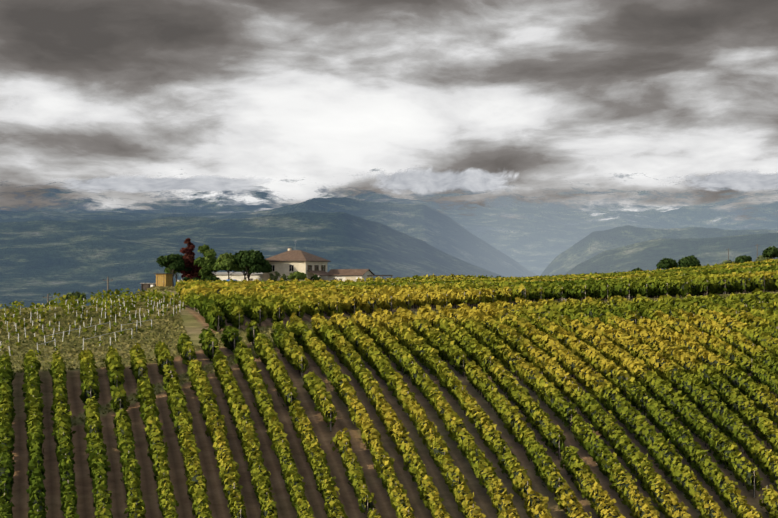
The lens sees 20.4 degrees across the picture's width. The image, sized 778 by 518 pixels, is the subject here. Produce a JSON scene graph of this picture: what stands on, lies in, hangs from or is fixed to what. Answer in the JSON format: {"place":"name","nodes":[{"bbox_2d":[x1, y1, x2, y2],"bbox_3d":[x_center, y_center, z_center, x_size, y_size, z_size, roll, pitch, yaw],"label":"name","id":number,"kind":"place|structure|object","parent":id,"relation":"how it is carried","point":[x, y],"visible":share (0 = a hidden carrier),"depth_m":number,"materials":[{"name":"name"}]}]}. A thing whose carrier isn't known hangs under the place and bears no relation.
{"place":"outdoors","nodes":[
{"label":"outdoors","id":0,"kind":"place"},
{"bbox_2d":[38,320,147,344],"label":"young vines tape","id":1,"kind":"object","parent":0,"point":[90,326],"visible":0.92,"depth_m":225.57,"materials":[{"name":"plastic"}]},
{"bbox_2d":[60,175,271,192],"bbox_3d":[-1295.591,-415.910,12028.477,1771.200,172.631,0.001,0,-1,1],"label":"cloud","id":2,"kind":"structure","parent":0,"point":[133,184],"depth_m":12028.31,"materials":[{"name":"white"}]},
{"bbox_2d":[0,167,777,517],"bbox_3d":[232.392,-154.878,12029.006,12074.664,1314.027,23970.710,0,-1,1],"label":"terrain","id":3,"kind":"structure","parent":0,"point":[72,245],"depth_m":4882.56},
{"bbox_2d":[62,291,85,306],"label":"bush","id":4,"kind":"object","parent":3,"relation":"on","point":[76,293],"depth_m":285.62,"materials":[{"name":"green plant"}]},
{"bbox_2d":[0,295,183,355],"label":"vineyard stakes","id":5,"kind":"object","parent":3,"relation":"on","point":[91,319],"visible":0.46,"depth_m":241.17,"materials":[{"name":"grey wood"}]},
{"bbox_2d":[0,288,185,355],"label":"young vines","id":6,"kind":"object","parent":3,"relation":"on","point":[159,295],"visible":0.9,"depth_m":258.13,"materials":[{"name":"green plant"}]},
{"bbox_2d":[140,273,173,289],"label":"shed","id":7,"kind":"structure","parent":3,"relation":"on","point":[164,279],"depth_m":484.65,"materials":[{"name":"yellow wood"}]},
{"bbox_2d":[164,267,180,280],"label":"tree","id":8,"kind":"object","parent":3,"relation":"on","point":[166,270],"depth_m":497.13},
{"bbox_2d":[156,254,191,286],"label":"pine tree","id":9,"kind":"object","parent":3,"relation":"on","point":[177,264],"depth_m":489.63,"materials":[{"name":"green plant"}]},
{"bbox_2d":[180,238,201,278],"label":"purple plum tree","id":10,"kind":"object","parent":3,"relation":"on","point":[188,258],"visible":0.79,"depth_m":491.24,"materials":[{"name":"plant"}]},
{"bbox_2d":[194,244,216,278],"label":"tree","id":11,"kind":"object","parent":3,"relation":"on","point":[209,255],"depth_m":487.31,"materials":[{"name":"green plant"}]},
{"bbox_2d":[211,252,247,279],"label":"tree","id":12,"kind":"object","parent":3,"relation":"on","point":[224,261],"depth_m":481.10,"materials":[{"name":"green plant"}]},
{"bbox_2d":[229,268,247,279],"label":"dark tree","id":13,"kind":"object","parent":3,"relation":"on","point":[240,270],"depth_m":495.16,"materials":[{"name":"green plant"}]},
{"bbox_2d":[214,272,262,280],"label":"wall","id":14,"kind":"structure","parent":3,"relation":"on","point":[237,276],"depth_m":504.43,"materials":[{"name":"white paint"}]},
{"bbox_2d":[232,249,271,280],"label":"oak tree","id":15,"kind":"object","parent":3,"relation":"on","point":[254,261],"depth_m":478.85,"materials":[{"name":"green plant"}]},
{"bbox_2d":[273,271,280,280],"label":"bush","id":16,"kind":"object","parent":3,"relation":"on","point":[276,275],"visible":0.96,"depth_m":478.87,"materials":[{"name":"green plant"}]},
{"bbox_2d":[287,271,306,279],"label":"bush","id":17,"kind":"object","parent":3,"relation":"on","point":[298,275],"depth_m":474.75,"materials":[{"name":"green plant"}]},
{"bbox_2d":[263,240,330,280],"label":"farmhouse","id":18,"kind":"object","parent":3,"relation":"on","point":[290,260],"visible":0.6,"depth_m":483.65,"materials":[{"name":"beige paint"}]},
{"bbox_2d":[311,274,320,280],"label":"porch shrub","id":19,"kind":"object","parent":3,"relation":"on","point":[315,277],"visible":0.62,"depth_m":476.59,"materials":[{"name":"green plant"}]},
{"bbox_2d":[307,270,328,276],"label":"roof","id":20,"kind":"structure","parent":3,"relation":"on","point":[321,273],"depth_m":481.69,"materials":[{"name":"tile"}]},
{"bbox_2d":[327,269,374,280],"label":"outbuilding","id":21,"kind":"structure","parent":3,"relation":"on","point":[345,274],"depth_m":481.13,"materials":[{"name":"white paint"}]},
{"bbox_2d":[367,275,392,278],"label":"pergola","id":22,"kind":"object","parent":3,"relation":"on","point":[380,275],"visible":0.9,"depth_m":477.48,"materials":[{"name":"brown wood"}]},
{"bbox_2d":[0,259,777,517],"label":"vines","id":23,"kind":"object","parent":3,"relation":"on","point":[268,297],"depth_m":192.28,"materials":[{"name":"green plant"}]},
{"bbox_2d":[0,286,777,426],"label":"grass tufts","id":24,"kind":"object","parent":3,"relation":"on","point":[165,320],"visible":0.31,"depth_m":231.51,"materials":[{"name":"green plant"}]},
{"bbox_2d":[4,265,777,517],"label":"vineyard posts","id":25,"kind":"object","parent":3,"relation":"on","point":[450,372],"visible":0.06,"depth_m":204.52,"materials":[{"name":"beige wood"}]},
{"bbox_2d":[43,244,759,302],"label":"utility poles","id":26,"kind":"object","parent":3,"relation":"on","point":[108,280],"visible":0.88,"depth_m":302.33,"materials":[{"name":"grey wood"}]},
{"bbox_2d":[656,258,677,268],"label":"crest tree","id":27,"kind":"object","parent":3,"relation":"on","point":[666,263],"visible":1,"depth_m":644.26,"materials":[{"name":"green plant"}]},
{"bbox_2d":[678,255,700,266],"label":"crest tree","id":28,"kind":"object","parent":3,"relation":"on","point":[691,260],"depth_m":652.16,"materials":[{"name":"green plant"}]},
{"bbox_2d":[720,260,733,264],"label":"bush","id":29,"kind":"object","parent":3,"relation":"on","point":[727,261],"visible":0.52,"depth_m":637.23,"materials":[{"name":"green plant"}]},
{"bbox_2d":[735,255,751,262],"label":"bush","id":30,"kind":"object","parent":3,"relation":"on","point":[742,258],"visible":1,"depth_m":632.38,"materials":[{"name":"green plant"}]},
{"bbox_2d":[754,255,771,261],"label":"bush","id":31,"kind":"object","parent":3,"relation":"on","point":[761,258],"visible":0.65,"depth_m":654.39,"materials":[{"name":"green plant"}]},
{"bbox_2d":[762,246,777,258],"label":"tree","id":32,"kind":"object","parent":3,"relation":"on","point":[770,251],"depth_m":624.97,"materials":[{"name":"green plant"}]},
{"bbox_2d":[0,0,777,220],"label":"sky","id":33,"kind":"structure","parent":0,"point":[325,94],"materials":[{"name":"grey"}]},
{"bbox_2d":[374,168,518,194],"bbox_3d":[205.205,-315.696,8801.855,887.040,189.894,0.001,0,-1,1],"label":"cloud","id":34,"kind":"structure","parent":0,"point":[421,181],"depth_m":8801.73,"materials":[{"name":"white"}]},
{"bbox_2d":[683,170,777,191],"bbox_3d":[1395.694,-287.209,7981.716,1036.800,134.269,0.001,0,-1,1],"label":"cloud","id":35,"kind":"structure","parent":0,"point":[744,181],"depth_m":7983.60,"materials":[{"name":"white"}]}
]}

